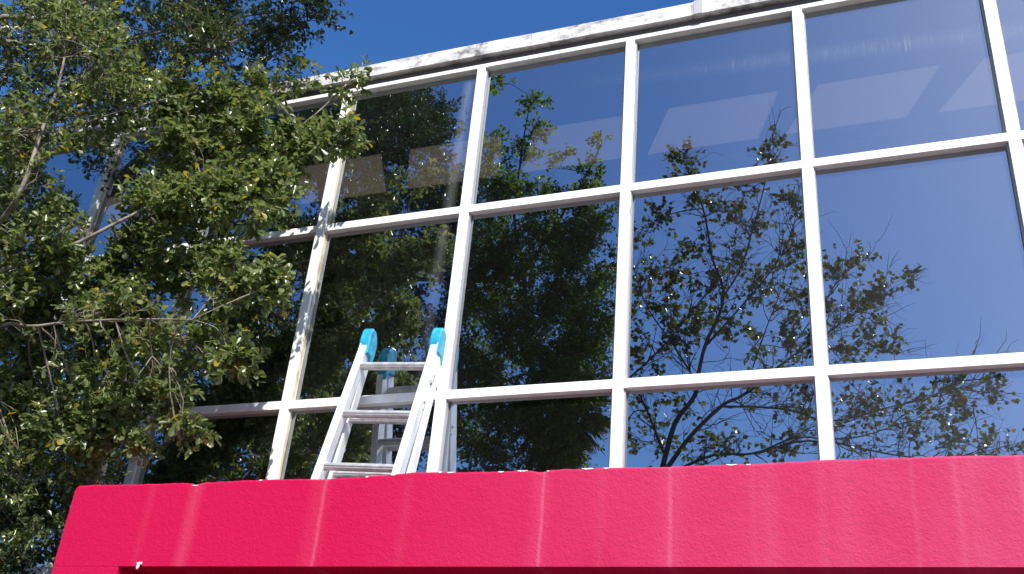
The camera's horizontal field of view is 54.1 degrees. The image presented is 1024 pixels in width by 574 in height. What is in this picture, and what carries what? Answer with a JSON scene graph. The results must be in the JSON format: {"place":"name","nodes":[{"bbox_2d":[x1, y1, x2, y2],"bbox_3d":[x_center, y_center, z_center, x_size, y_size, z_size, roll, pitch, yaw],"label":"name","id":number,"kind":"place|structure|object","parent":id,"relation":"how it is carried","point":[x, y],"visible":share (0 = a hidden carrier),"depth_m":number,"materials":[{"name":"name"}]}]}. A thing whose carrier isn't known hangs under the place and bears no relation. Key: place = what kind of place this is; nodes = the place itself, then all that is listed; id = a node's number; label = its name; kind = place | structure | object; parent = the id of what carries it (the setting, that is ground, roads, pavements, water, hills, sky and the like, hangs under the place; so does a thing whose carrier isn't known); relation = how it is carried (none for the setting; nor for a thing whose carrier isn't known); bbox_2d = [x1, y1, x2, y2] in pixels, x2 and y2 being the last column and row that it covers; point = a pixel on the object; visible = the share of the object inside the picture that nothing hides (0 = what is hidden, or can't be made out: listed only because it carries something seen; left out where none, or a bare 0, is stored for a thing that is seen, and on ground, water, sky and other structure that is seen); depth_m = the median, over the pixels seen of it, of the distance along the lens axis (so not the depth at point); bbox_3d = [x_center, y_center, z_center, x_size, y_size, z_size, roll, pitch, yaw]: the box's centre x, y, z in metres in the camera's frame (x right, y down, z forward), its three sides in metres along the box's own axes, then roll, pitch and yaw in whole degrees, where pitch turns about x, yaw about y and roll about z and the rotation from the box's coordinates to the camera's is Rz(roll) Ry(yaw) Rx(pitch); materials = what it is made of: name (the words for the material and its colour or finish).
{"place":"outdoors","nodes":[
{"label":"outdoors","id":0,"kind":"place"},
{"bbox_2d":[0,0,694,126],"label":"sky","id":1,"kind":"structure","parent":0,"point":[384,30],"materials":[{"name":"blue"}]},
{"bbox_2d":[0,0,1023,573],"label":"glass building","id":2,"kind":"structure","parent":0,"point":[710,232],"depth_m":6.65,"materials":[{"name":"white paint"}]},
{"bbox_2d":[0,275,66,365],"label":"window pane","id":3,"kind":"structure","parent":2,"relation":"in","point":[1,363],"depth_m":8.37,"materials":[{"name":"clear glass"}]},
{"bbox_2d":[1,143,109,258],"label":"window pane","id":4,"kind":"structure","parent":2,"relation":"in","point":[75,180],"depth_m":9.15,"materials":[{"name":"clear glass"}]},
{"bbox_2d":[0,422,139,566],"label":"window pane","id":5,"kind":"structure","parent":2,"relation":"in","point":[120,480],"depth_m":7.37,"materials":[{"name":"clear glass"}]},
{"bbox_2d":[40,255,179,414],"bbox_3d":[-3.188,0.384,8.018,1.124,1.385,0.008,-6,-30,20],"label":"window pane","id":6,"kind":"structure","parent":2,"relation":"in","point":[151,293],"depth_m":8.01,"materials":[{"name":"clear glass"}]},
{"bbox_2d":[86,129,216,256],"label":"window pane","id":7,"kind":"structure","parent":2,"relation":"in","point":[131,158],"depth_m":8.84,"materials":[{"name":"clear glass"}]},
{"bbox_2d":[137,412,278,484],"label":"window pane","id":8,"kind":"structure","parent":2,"relation":"in","point":[244,452],"depth_m":7.09,"materials":[{"name":"clear glass"}]},
{"bbox_2d":[158,236,314,407],"bbox_3d":[-2.068,0.270,7.603,1.124,1.385,0.006,-6,-30,20],"label":"window pane","id":9,"kind":"structure","parent":2,"relation":"in","point":[276,332],"depth_m":7.46,"materials":[{"name":"clear glass"}]},
{"bbox_2d":[203,99,341,238],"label":"window pane","id":10,"kind":"structure","parent":2,"relation":"in","point":[310,208],"depth_m":8.06,"materials":[{"name":"clear glass"}]},
{"bbox_2d":[280,403,434,478],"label":"window pane","id":11,"kind":"structure","parent":2,"relation":"in","point":[366,443],"depth_m":6.75,"materials":[{"name":"clear glass"}]},
{"bbox_2d":[296,217,458,399],"bbox_3d":[-0.948,0.155,7.188,1.124,1.385,0.008,-6,-30,20],"label":"window pane","id":12,"kind":"structure","parent":2,"relation":"in","point":[392,281],"depth_m":7.21,"materials":[{"name":"clear glass"}]},
{"bbox_2d":[330,74,476,223],"bbox_3d":[-0.832,-1.070,7.838,1.124,1.279,0.007,-6,-30,20],"label":"window pane","id":13,"kind":"structure","parent":2,"relation":"in","point":[418,134],"depth_m":7.82,"materials":[{"name":"clear glass"}]},
{"bbox_2d":[441,392,610,471],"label":"window pane","id":14,"kind":"structure","parent":2,"relation":"in","point":[572,431],"depth_m":6.30,"materials":[{"name":"clear glass"}]},
{"bbox_2d":[451,197,618,389],"bbox_3d":[0.173,0.041,6.773,1.124,1.385,0.008,-6,-30,20],"label":"window pane","id":15,"kind":"structure","parent":2,"relation":"in","point":[538,304],"depth_m":6.75,"materials":[{"name":"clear glass"}]},
{"bbox_2d":[51,455,1023,573],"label":"red canopy","id":16,"kind":"object","parent":2,"relation":"attached to","point":[943,515],"visible":1,"depth_m":4.96,"materials":[{"name":"fabric"}]},
{"bbox_2d":[136,562,141,569],"bbox_3d":[-2.140,1.597,5.751,0.033,0.044,0.023,-6,-30,20],"label":"cable clip","id":17,"kind":"object","parent":16,"relation":"attached to","point":[138,564],"visible":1,"depth_m":5.75,"materials":[{"name":"white plastic"}]},
{"bbox_2d":[311,328,445,478],"bbox_3d":[-0.880,0.933,6.307,0.594,1.666,0.544,-1,-29,17],"label":"ladder","id":18,"kind":"object","parent":16,"relation":"on","point":[347,415],"visible":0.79,"depth_m":6.42,"materials":[{"name":"metal"}]},
{"bbox_2d":[473,47,624,204],"bbox_3d":[0.288,-1.185,7.423,1.124,1.279,0.007,-6,-30,20],"label":"window pane","id":19,"kind":"structure","parent":2,"relation":"in","point":[553,126],"depth_m":7.41,"materials":[{"name":"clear glass"}]},
{"bbox_2d":[634,17,799,182],"bbox_3d":[1.408,-1.299,7.008,1.124,1.279,0.008,-6,-30,20],"label":"window pane","id":20,"kind":"structure","parent":2,"relation":"in","point":[723,99],"depth_m":6.99,"materials":[{"name":"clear glass"}]},
{"bbox_2d":[627,173,811,377],"bbox_3d":[1.293,-0.074,6.358,1.124,1.385,0.007,-6,-30,20],"label":"window pane","id":21,"kind":"structure","parent":2,"relation":"in","point":[718,283],"depth_m":6.33,"materials":[{"name":"blue glass"}]},
{"bbox_2d":[625,380,817,467],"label":"window pane","id":22,"kind":"structure","parent":2,"relation":"in","point":[768,422],"depth_m":5.88,"materials":[{"name":"clear glass"}]},
{"bbox_2d":[804,0,1002,158],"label":"window pane","id":23,"kind":"structure","parent":2,"relation":"in","point":[884,74],"depth_m":6.57,"materials":[{"name":"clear glass"}]},
{"bbox_2d":[815,146,1023,364],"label":"window pane","id":24,"kind":"structure","parent":2,"relation":"in","point":[922,257],"depth_m":5.92,"materials":[{"name":"blue glass"}]},
{"bbox_2d":[830,367,1023,459],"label":"window pane","id":25,"kind":"structure","parent":2,"relation":"in","point":[980,412],"depth_m":5.49,"materials":[{"name":"clear glass"}]},
{"bbox_2d":[996,0,1023,130],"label":"window pane","id":26,"kind":"structure","parent":2,"relation":"in","point":[1011,12],"depth_m":6.38,"materials":[{"name":"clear glass"}]},
{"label":"ground","id":27,"kind":"structure","parent":0,"visible":0},
{"bbox_2d":[0,475,73,573],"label":"shrub","id":28,"kind":"object","parent":27,"relation":"on","point":[52,515],"visible":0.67,"depth_m":6.45,"materials":[{"name":"green plant"}]},
{"bbox_2d":[0,0,353,210],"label":"overhanging tree","id":29,"kind":"object","parent":27,"relation":"on","point":[201,36],"visible":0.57,"depth_m":7.76,"materials":[{"name":"green plant"}]},
{"bbox_2d":[0,0,372,569],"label":"evergreen tree","id":30,"kind":"object","parent":27,"relation":"on","point":[129,333],"visible":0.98,"depth_m":6.70,"materials":[{"name":"green plant"}]}
]}

